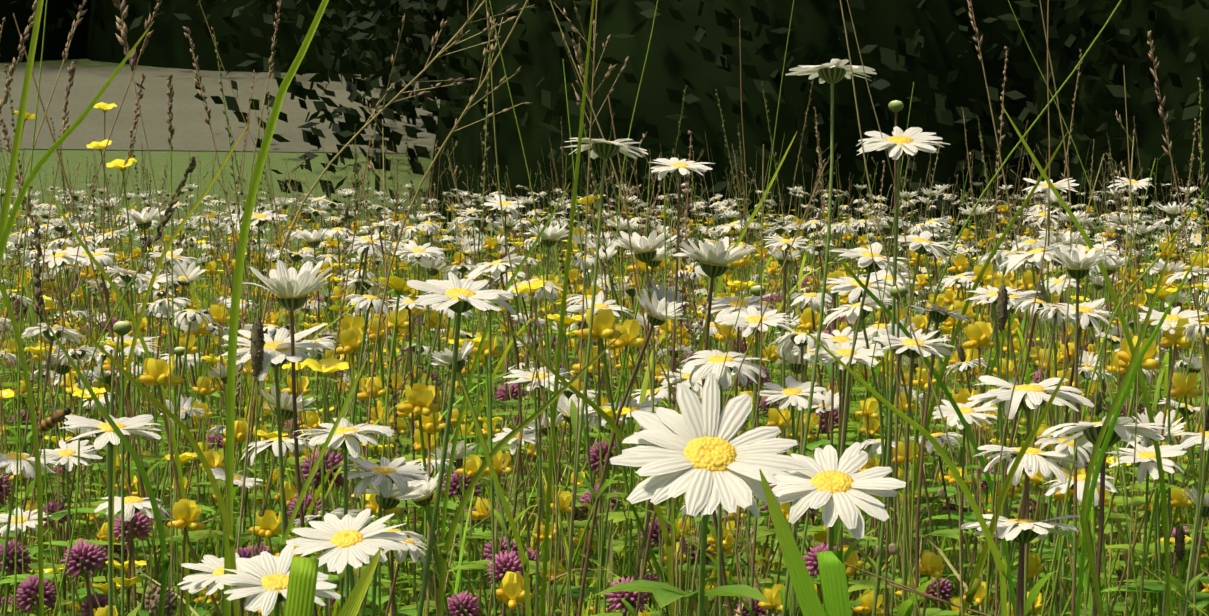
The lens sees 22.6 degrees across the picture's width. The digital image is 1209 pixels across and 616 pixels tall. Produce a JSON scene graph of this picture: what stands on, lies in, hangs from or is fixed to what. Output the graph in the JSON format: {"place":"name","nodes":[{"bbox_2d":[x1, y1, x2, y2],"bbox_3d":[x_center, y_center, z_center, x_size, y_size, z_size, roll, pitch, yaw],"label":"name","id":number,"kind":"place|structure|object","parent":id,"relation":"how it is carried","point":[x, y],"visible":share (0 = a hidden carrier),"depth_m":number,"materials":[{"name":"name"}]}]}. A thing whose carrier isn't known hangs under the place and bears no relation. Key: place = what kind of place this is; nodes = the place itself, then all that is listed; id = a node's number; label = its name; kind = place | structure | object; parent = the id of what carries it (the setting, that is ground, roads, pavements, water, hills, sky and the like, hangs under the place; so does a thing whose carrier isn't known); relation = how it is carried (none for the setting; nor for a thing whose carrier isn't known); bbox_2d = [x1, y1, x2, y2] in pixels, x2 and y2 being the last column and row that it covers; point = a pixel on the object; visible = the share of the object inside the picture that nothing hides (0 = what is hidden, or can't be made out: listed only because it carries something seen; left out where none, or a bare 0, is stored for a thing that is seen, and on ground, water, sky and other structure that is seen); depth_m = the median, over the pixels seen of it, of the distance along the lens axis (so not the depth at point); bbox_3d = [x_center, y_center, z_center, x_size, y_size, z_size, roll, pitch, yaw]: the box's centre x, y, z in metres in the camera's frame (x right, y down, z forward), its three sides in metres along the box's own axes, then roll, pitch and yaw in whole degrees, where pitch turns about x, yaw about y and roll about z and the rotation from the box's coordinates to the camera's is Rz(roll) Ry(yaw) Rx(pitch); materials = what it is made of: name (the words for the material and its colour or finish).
{"place":"outdoors","nodes":[
{"label":"outdoors","id":0,"kind":"place"},
{"bbox_2d":[0,59,432,294],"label":"meadow ground","id":1,"kind":"structure","parent":0,"point":[181,161],"depth_m":13.91,"materials":[{"name":"green plant"}]},
{"bbox_2d":[0,539,32,615],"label":"clover flower","id":2,"kind":"object","parent":1,"relation":"on","point":[10,563],"visible":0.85,"depth_m":1.73,"materials":[{"name":"purple plant"}]},
{"bbox_2d":[0,280,43,615],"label":"grass blade","id":3,"kind":"object","parent":1,"relation":"on","point":[34,434],"depth_m":1.43,"materials":[{"name":"green plant"}]},
{"bbox_2d":[0,0,43,241],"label":"grass blade","id":4,"kind":"object","parent":1,"relation":"on","point":[16,146],"depth_m":1.18,"materials":[{"name":"green plant"}]},
{"bbox_2d":[14,0,47,615],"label":"grass blade","id":5,"kind":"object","parent":1,"relation":"on","point":[15,578],"depth_m":1.53,"materials":[{"name":"green plant"}]},
{"bbox_2d":[13,575,56,615],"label":"clover flower","id":6,"kind":"object","parent":1,"relation":"on","point":[27,599],"visible":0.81,"depth_m":1.60,"materials":[{"name":"purple plant"}]},
{"bbox_2d":[0,0,90,62],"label":"shrub","id":7,"kind":"object","parent":1,"relation":"on","point":[55,42],"visible":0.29,"depth_m":19.04,"materials":[{"name":"green plant"}]},
{"bbox_2d":[33,216,62,615],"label":"grass stalk","id":8,"kind":"object","parent":1,"relation":"on","point":[38,308],"depth_m":1.53,"materials":[{"name":"green plant"}]},
{"bbox_2d":[41,62,75,615],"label":"grass stalk","id":9,"kind":"object","parent":1,"relation":"on","point":[71,71],"depth_m":2.08,"materials":[{"name":"green plant"}]},
{"bbox_2d":[30,246,90,610],"bbox_3d":[-0.412,0.226,2.292,0.046,0.546,0.062,0,3,2],"label":"daisy","id":10,"kind":"object","parent":1,"relation":"on","point":[64,257],"visible":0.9,"depth_m":2.29,"materials":[{"name":"white plant"}]},
{"bbox_2d":[40,440,102,615],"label":"daisy","id":11,"kind":"object","parent":1,"relation":"on","point":[66,455],"visible":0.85,"depth_m":1.89,"materials":[{"name":"white plant"}]},
{"bbox_2d":[0,21,153,263],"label":"grass blade","id":12,"kind":"object","parent":1,"relation":"on","point":[39,165],"depth_m":1.10,"materials":[{"name":"green plant"}]},
{"bbox_2d":[60,538,105,615],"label":"clover flower","id":13,"kind":"object","parent":1,"relation":"on","point":[85,558],"visible":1,"depth_m":1.66,"materials":[{"name":"purple plant"}]},
{"bbox_2d":[11,0,161,615],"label":"dry seed spike","id":14,"kind":"object","parent":1,"relation":"on","point":[148,23],"visible":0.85,"depth_m":1.78,"materials":[{"name":"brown plant"}]},
{"bbox_2d":[13,13,159,586],"bbox_3d":[-0.329,0.155,2.045,0.146,0.709,0.007,1,3,14],"label":"grass stalk","id":15,"kind":"object","parent":1,"relation":"on","point":[152,532],"depth_m":2.04,"materials":[{"name":"green plant"}]},
{"bbox_2d":[41,315,169,615],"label":"grass blade","id":16,"kind":"object","parent":1,"relation":"on","point":[165,558],"depth_m":1.08,"materials":[{"name":"green plant"}]},
{"bbox_2d":[59,414,164,615],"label":"daisy","id":17,"kind":"object","parent":1,"relation":"on","point":[104,433],"visible":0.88,"depth_m":1.19,"materials":[{"name":"white plant"}]},
{"bbox_2d":[42,183,189,615],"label":"grass blade","id":18,"kind":"object","parent":1,"relation":"on","point":[142,341],"depth_m":1.73,"materials":[{"name":"green plant"}]},
{"bbox_2d":[113,321,130,615],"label":"daisy bud","id":19,"kind":"object","parent":1,"relation":"on","point":[121,328],"visible":0.98,"depth_m":1.33,"materials":[{"name":"green plant"}]},
{"bbox_2d":[53,153,196,615],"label":"grass stalk","id":20,"kind":"object","parent":1,"relation":"on","point":[189,169],"depth_m":1.57,"materials":[{"name":"green plant"}]},
{"bbox_2d":[114,512,151,615],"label":"clover flower","id":21,"kind":"object","parent":1,"relation":"on","point":[141,524],"visible":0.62,"depth_m":1.78,"materials":[{"name":"purple plant"}]},
{"bbox_2d":[112,0,172,615],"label":"grass stalk","id":22,"kind":"object","parent":1,"relation":"on","point":[121,24],"depth_m":1.27,"materials":[{"name":"green plant"}]},
{"bbox_2d":[54,301,239,615],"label":"grass blade","id":23,"kind":"object","parent":1,"relation":"on","point":[200,455],"depth_m":0.98,"materials":[{"name":"green plant"}]},
{"bbox_2d":[167,72,179,615],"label":"spike grass","id":24,"kind":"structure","parent":1,"relation":"on","point":[170,95],"depth_m":1.93,"materials":[{"name":"green plant"}]},
{"bbox_2d":[112,118,251,579],"bbox_3d":[-0.230,0.215,1.590,0.089,0.629,0.016,-1,3,-17],"label":"grass blade","id":25,"kind":"object","parent":1,"relation":"on","point":[152,281],"depth_m":1.58,"materials":[{"name":"green plant"}]},
{"bbox_2d":[177,553,260,615],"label":"daisy","id":26,"kind":"object","parent":1,"relation":"on","point":[212,566],"visible":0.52,"depth_m":1.26,"materials":[{"name":"white plant"}]},
{"bbox_2d":[0,66,439,152],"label":"wall","id":27,"kind":"structure","parent":1,"relation":"on","point":[192,131],"depth_m":15.97,"materials":[{"name":"beige concrete"}]},
{"bbox_2d":[12,0,453,74],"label":"shrub","id":28,"kind":"object","parent":1,"relation":"on","point":[168,45],"visible":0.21,"depth_m":18.36,"materials":[{"name":"green plant"}]},
{"bbox_2d":[249,309,265,615],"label":"plantain stalk","id":29,"kind":"object","parent":1,"relation":"on","point":[258,343],"visible":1,"depth_m":1.28,"materials":[{"name":"green plant"}]},
{"bbox_2d":[183,26,333,612],"bbox_3d":[-0.216,0.150,2.185,0.181,0.708,0.007,0,3,11],"label":"dry seed spike","id":30,"kind":"object","parent":1,"relation":"on","point":[198,83],"visible":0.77,"depth_m":2.18,"materials":[{"name":"brown plant"}]},
{"bbox_2d":[223,0,328,615],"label":"grass blade","id":31,"kind":"object","parent":1,"relation":"on","point":[242,246],"depth_m":1.24,"materials":[{"name":"green plant"}]},
{"bbox_2d":[219,323,335,612],"bbox_3d":[-0.142,0.275,1.301,0.050,0.535,0.070,0,3,2],"label":"daisy","id":32,"kind":"object","parent":1,"relation":"on","point":[277,353],"visible":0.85,"depth_m":1.30,"materials":[{"name":"white plant"}]},
{"bbox_2d":[215,543,340,615],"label":"daisy","id":33,"kind":"object","parent":1,"relation":"on","point":[264,585],"visible":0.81,"depth_m":0.96,"materials":[{"name":"white plant"}]},
{"bbox_2d":[245,260,332,615],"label":"daisy","id":34,"kind":"object","parent":1,"relation":"on","point":[290,288],"visible":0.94,"depth_m":1.28,"materials":[{"name":"white plant"}]},
{"bbox_2d":[269,358,366,615],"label":"grass blade","id":35,"kind":"object","parent":1,"relation":"on","point":[308,481],"depth_m":1.08,"materials":[{"name":"green plant"}]},
{"bbox_2d":[302,357,348,615],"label":"buttercup","id":36,"kind":"object","parent":1,"relation":"on","point":[326,367],"visible":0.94,"depth_m":1.27,"materials":[{"name":"yellow plant"}]},
{"bbox_2d":[194,0,459,138],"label":"foliage","id":37,"kind":"object","parent":1,"relation":"on","point":[231,102],"visible":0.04,"depth_m":14.80,"materials":[{"name":"green plant"}]},
{"bbox_2d":[284,547,381,615],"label":"grass blade","id":38,"kind":"object","parent":1,"relation":"on","point":[301,589],"depth_m":0.43,"materials":[{"name":"green plant"}]},
{"bbox_2d":[294,417,393,601],"bbox_3d":[-0.110,0.295,1.256,0.047,0.498,0.049,1,3,14],"label":"daisy","id":39,"kind":"object","parent":1,"relation":"on","point":[348,435],"visible":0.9,"depth_m":1.25,"materials":[{"name":"white plant"}]},
{"bbox_2d":[286,508,408,615],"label":"daisy","id":40,"kind":"object","parent":1,"relation":"on","point":[352,541],"visible":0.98,"depth_m":1.04,"materials":[{"name":"white plant"}]},
{"bbox_2d":[232,0,536,604],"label":"grass stalk","id":41,"kind":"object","parent":1,"relation":"on","point":[442,25],"depth_m":1.48,"materials":[{"name":"green plant"}]},
{"bbox_2d":[338,456,431,615],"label":"daisy","id":42,"kind":"object","parent":1,"relation":"on","point":[385,475],"visible":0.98,"depth_m":1.31,"materials":[{"name":"white plant"}]},
{"bbox_2d":[378,276,413,615],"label":"buttercup","id":43,"kind":"object","parent":1,"relation":"on","point":[398,286],"visible":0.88,"depth_m":1.57,"materials":[{"name":"green plant"}]},
{"bbox_2d":[357,0,530,580],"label":"grass stalk","id":44,"kind":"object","parent":1,"relation":"on","point":[502,80],"depth_m":1.40,"materials":[{"name":"green plant"}]},
{"bbox_2d":[407,272,515,615],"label":"daisy","id":45,"kind":"object","parent":1,"relation":"on","point":[458,296],"visible":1,"depth_m":1.28,"materials":[{"name":"white plant"}]},
{"bbox_2d":[485,300,497,615],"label":"daisy bud","id":46,"kind":"object","parent":1,"relation":"on","point":[491,479],"visible":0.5,"depth_m":1.48,"materials":[{"name":"green plant"}]},
{"bbox_2d":[461,380,531,615],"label":"grass blade","id":47,"kind":"object","parent":1,"relation":"on","point":[524,557],"depth_m":1.03,"materials":[{"name":"green plant"}]},
{"bbox_2d":[438,182,570,596],"bbox_3d":[-0.075,0.219,1.884,0.108,0.595,0.011,-1,3,-13],"label":"grass blade","id":48,"kind":"object","parent":1,"relation":"on","point":[464,400],"depth_m":1.88,"materials":[{"name":"green plant"}]},
{"bbox_2d":[487,550,523,615],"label":"clover flower","id":49,"kind":"object","parent":1,"relation":"on","point":[505,562],"visible":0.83,"depth_m":1.70,"materials":[{"name":"purple plant"}]},
{"bbox_2d":[486,0,554,615],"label":"grass stalk","id":50,"kind":"object","parent":1,"relation":"on","point":[549,587],"depth_m":1.40,"materials":[{"name":"green plant"}]},
{"bbox_2d":[437,332,623,615],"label":"grass blade","id":51,"kind":"object","parent":1,"relation":"on","point":[482,469],"depth_m":1.08,"materials":[{"name":"green plant"}]},
{"bbox_2d":[489,0,574,615],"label":"grass stalk","id":52,"kind":"object","parent":1,"relation":"on","point":[546,326],"depth_m":1.23,"materials":[{"name":"green plant"}]},
{"bbox_2d":[503,366,573,615],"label":"daisy","id":53,"kind":"object","parent":1,"relation":"on","point":[525,376],"visible":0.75,"depth_m":1.89,"materials":[{"name":"white plant"}]},
{"bbox_2d":[540,0,593,615],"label":"grass blade","id":54,"kind":"object","parent":1,"relation":"on","point":[554,410],"depth_m":1.36,"materials":[{"name":"green plant"}]},
{"bbox_2d":[485,307,674,615],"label":"grass blade","id":55,"kind":"object","parent":1,"relation":"on","point":[620,436],"depth_m":1.13,"materials":[{"name":"green plant"}]},
{"bbox_2d":[563,59,602,613],"bbox_3d":[-0.011,0.177,1.943,0.017,0.674,0.035,-1,3,-27],"label":"grass stalk","id":56,"kind":"object","parent":1,"relation":"on","point":[592,359],"depth_m":1.94,"materials":[{"name":"green plant"}]},
{"bbox_2d":[553,0,628,615],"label":"grass stalk","id":57,"kind":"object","parent":1,"relation":"on","point":[578,52],"depth_m":1.48,"materials":[{"name":"green plant"}]},
{"bbox_2d":[566,291,632,613],"bbox_3d":[-0.004,0.249,2.078,0.048,0.519,0.067,0,3,2],"label":"daisy","id":58,"kind":"object","parent":1,"relation":"on","point":[599,304],"visible":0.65,"depth_m":2.09,"materials":[{"name":"white plant"}]},
{"bbox_2d":[0,17,1208,615],"bbox_3d":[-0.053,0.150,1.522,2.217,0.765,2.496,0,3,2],"label":"meadow","id":59,"kind":"structure","parent":1,"relation":"on","point":[718,257],"depth_m":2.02,"materials":[{"name":"green plant"}]},
{"bbox_2d":[0,118,1208,441],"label":"meadow vegetation","id":60,"kind":"object","parent":1,"relation":"on","point":[446,236],"visible":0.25,"depth_m":7.97,"materials":[{"name":"green plant"}]},
{"bbox_2d":[563,138,647,615],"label":"daisy","id":61,"kind":"object","parent":1,"relation":"on","point":[604,149],"visible":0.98,"depth_m":1.57,"materials":[{"name":"white plant"}]},
{"bbox_2d":[135,0,1208,295],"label":"shrub","id":62,"kind":"object","parent":1,"relation":"on","point":[703,50],"visible":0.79,"depth_m":11.74,"materials":[{"name":"green plant"}]},
{"bbox_2d":[628,158,715,615],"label":"daisy","id":63,"kind":"object","parent":1,"relation":"on","point":[676,167],"visible":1,"depth_m":1.90,"materials":[{"name":"white plant"}]},
{"bbox_2d":[658,366,718,615],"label":"daisy","id":64,"kind":"object","parent":1,"relation":"on","point":[696,389],"visible":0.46,"depth_m":1.88,"materials":[{"name":"white plant"}]},
{"bbox_2d":[610,373,807,615],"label":"daisy","id":65,"kind":"object","parent":1,"relation":"on","point":[701,459],"visible":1,"depth_m":0.83,"materials":[{"name":"white plant"}]},
{"bbox_2d":[680,350,769,615],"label":"daisy","id":66,"kind":"object","parent":1,"relation":"on","point":[712,361],"visible":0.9,"depth_m":1.41,"materials":[{"name":"white plant"}]},
{"bbox_2d":[716,306,795,615],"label":"daisy","id":67,"kind":"object","parent":1,"relation":"on","point":[748,323],"visible":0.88,"depth_m":1.78,"materials":[{"name":"white plant"}]},
{"bbox_2d":[757,376,829,615],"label":"daisy","id":68,"kind":"object","parent":1,"relation":"on","point":[794,393],"visible":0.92,"depth_m":1.62,"materials":[{"name":"white plant"}]},
{"bbox_2d":[759,469,851,615],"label":"grass blade","id":69,"kind":"object","parent":1,"relation":"on","point":[834,586],"depth_m":0.43,"materials":[{"name":"green plant"}]},
{"bbox_2d":[782,59,876,615],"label":"daisy","id":70,"kind":"object","parent":1,"relation":"on","point":[833,72],"visible":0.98,"depth_m":1.54,"materials":[{"name":"white plant"}]},
{"bbox_2d":[770,442,905,550],"bbox_3d":[0.088,0.301,1.017,0.056,0.508,0.085,-1,3,-26],"label":"daisy","id":71,"kind":"object","parent":1,"relation":"on","point":[831,486],"visible":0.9,"depth_m":1.01,"materials":[{"name":"white plant"}]},
{"bbox_2d":[690,455,989,615],"bbox_3d":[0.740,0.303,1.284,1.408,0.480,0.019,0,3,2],"label":"quaking grass","id":72,"kind":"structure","parent":1,"relation":"on","point":[893,549],"depth_m":1.29,"materials":[{"name":"green plant"}]},
{"bbox_2d":[812,327,872,552],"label":"daisy","id":73,"kind":"object","parent":1,"relation":"on","point":[845,335],"visible":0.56,"depth_m":1.93,"materials":[{"name":"white plant"}]},
{"bbox_2d":[806,339,884,607],"bbox_3d":[0.138,0.271,1.731,0.046,0.506,0.064,0,3,2],"label":"daisy","id":74,"kind":"object","parent":1,"relation":"on","point":[842,353],"visible":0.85,"depth_m":1.72,"materials":[{"name":"white plant"}]},
{"bbox_2d":[558,0,1208,288],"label":"shrub","id":75,"kind":"object","parent":1,"relation":"on","point":[1175,41],"visible":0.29,"depth_m":11.37,"materials":[{"name":"green plant"}]},
{"bbox_2d":[890,286,906,615],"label":"daisy bud","id":76,"kind":"object","parent":1,"relation":"on","point":[894,292],"visible":0.79,"depth_m":1.47,"materials":[{"name":"green plant"}]},
{"bbox_2d":[793,320,1007,615],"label":"grass blade","id":77,"kind":"object","parent":1,"relation":"on","point":[1001,564],"depth_m":0.99,"materials":[{"name":"green plant"}]},
{"bbox_2d":[840,0,963,615],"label":"grass stalk","id":78,"kind":"object","parent":1,"relation":"on","point":[961,592],"depth_m":1.03,"materials":[{"name":"green plant"}]},
{"bbox_2d":[856,126,949,615],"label":"daisy","id":79,"kind":"object","parent":1,"relation":"on","point":[898,144],"visible":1,"depth_m":1.52,"materials":[{"name":"white plant"}]},
{"bbox_2d":[873,329,953,615],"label":"daisy","id":80,"kind":"object","parent":1,"relation":"on","point":[907,347],"visible":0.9,"depth_m":1.42,"materials":[{"name":"white plant"}]},
{"bbox_2d":[813,229,1015,615],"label":"grass blade","id":81,"kind":"object","parent":1,"relation":"on","point":[953,404],"depth_m":1.67,"materials":[{"name":"green plant"}]},
{"bbox_2d":[932,399,997,602],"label":"daisy","id":82,"kind":"object","parent":1,"relation":"on","point":[970,415],"visible":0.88,"depth_m":1.97,"materials":[{"name":"white plant"}]},
{"bbox_2d":[906,132,1067,594],"bbox_3d":[0.214,0.206,1.826,0.132,0.626,0.011,0,3,-11],"label":"grass blade","id":83,"kind":"object","parent":1,"relation":"on","point":[970,295],"depth_m":1.82,"materials":[{"name":"green plant"}]},
{"bbox_2d":[984,278,1009,613],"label":"plantain stalk","id":84,"kind":"object","parent":1,"relation":"on","point":[1002,303],"visible":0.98,"depth_m":1.59,"materials":[{"name":"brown plant"}]},
{"bbox_2d":[975,287,1039,615],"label":"daisy","id":85,"kind":"object","parent":1,"relation":"on","point":[1020,295],"visible":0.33,"depth_m":1.98,"materials":[{"name":"white plant"}]},
{"bbox_2d":[908,0,1121,597],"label":"grass blade","id":86,"kind":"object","parent":1,"relation":"on","point":[945,268],"depth_m":1.59,"materials":[{"name":"green plant"}]},
{"bbox_2d":[958,354,1075,615],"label":"grass blade","id":87,"kind":"object","parent":1,"relation":"on","point":[974,586],"depth_m":1.17,"materials":[{"name":"green plant"}]},
{"bbox_2d":[961,514,1079,615],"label":"daisy","id":88,"kind":"object","parent":1,"relation":"on","point":[1022,532],"visible":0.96,"depth_m":1.27,"materials":[{"name":"white plant"}]},
{"bbox_2d":[967,0,1076,599],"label":"dry seed spike","id":89,"kind":"object","parent":1,"relation":"on","point":[972,18],"visible":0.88,"depth_m":2.07,"materials":[{"name":"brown plant"}]},
{"bbox_2d":[995,0,1049,615],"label":"grass stalk","id":90,"kind":"object","parent":1,"relation":"on","point":[1030,317],"depth_m":1.04,"materials":[{"name":"green plant"}]},
{"bbox_2d":[973,445,1083,615],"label":"daisy","id":91,"kind":"object","parent":1,"relation":"on","point":[1033,461],"visible":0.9,"depth_m":1.26,"materials":[{"name":"white plant"}]},
{"bbox_2d":[968,375,1093,615],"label":"daisy","id":92,"kind":"object","parent":1,"relation":"on","point":[1030,397],"visible":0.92,"depth_m":1.33,"materials":[{"name":"white plant"}]},
{"bbox_2d":[1021,178,1079,615],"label":"daisy","id":93,"kind":"object","parent":1,"relation":"on","point":[1043,186],"visible":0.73,"depth_m":2.57,"materials":[{"name":"white plant"}]},
{"bbox_2d":[1045,244,1109,615],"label":"daisy","id":94,"kind":"object","parent":1,"relation":"on","point":[1077,263],"visible":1,"depth_m":1.49,"materials":[{"name":"white plant"}]},
{"bbox_2d":[1001,104,1171,615],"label":"grass blade","id":95,"kind":"object","parent":1,"relation":"on","point":[1140,377],"depth_m":1.52,"materials":[{"name":"green plant"}]},
{"bbox_2d":[1037,416,1164,615],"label":"daisy","id":96,"kind":"object","parent":1,"relation":"on","point":[1090,431],"visible":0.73,"depth_m":1.26,"materials":[{"name":"white plant"}]},
{"bbox_2d":[1041,174,1208,615],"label":"grass blade","id":97,"kind":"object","parent":1,"relation":"on","point":[1205,186],"depth_m":1.39,"materials":[{"name":"green plant"}]},
{"bbox_2d":[1080,225,1179,615],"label":"grass blade","id":98,"kind":"object","parent":1,"relation":"on","point":[1090,471],"depth_m":1.07,"materials":[{"name":"green plant"}]},
{"bbox_2d":[1075,236,1207,615],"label":"grass blade","id":99,"kind":"object","parent":1,"relation":"on","point":[1105,446],"depth_m":1.15,"materials":[{"name":"green plant"}]},
{"bbox_2d":[1106,442,1186,615],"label":"daisy","id":100,"kind":"object","parent":1,"relation":"on","point":[1145,460],"visible":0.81,"depth_m":1.67,"materials":[{"name":"white plant"}]},
{"bbox_2d":[1139,306,1208,615],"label":"daisy","id":101,"kind":"object","parent":1,"relation":"on","point":[1172,319],"visible":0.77,"depth_m":1.88,"materials":[{"name":"white plant"}]},
{"bbox_2d":[1147,30,1208,391],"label":"dry seed spike","id":102,"kind":"object","parent":1,"relation":"on","point":[1162,102],"visible":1,"depth_m":1.72,"materials":[{"name":"brown plant"}]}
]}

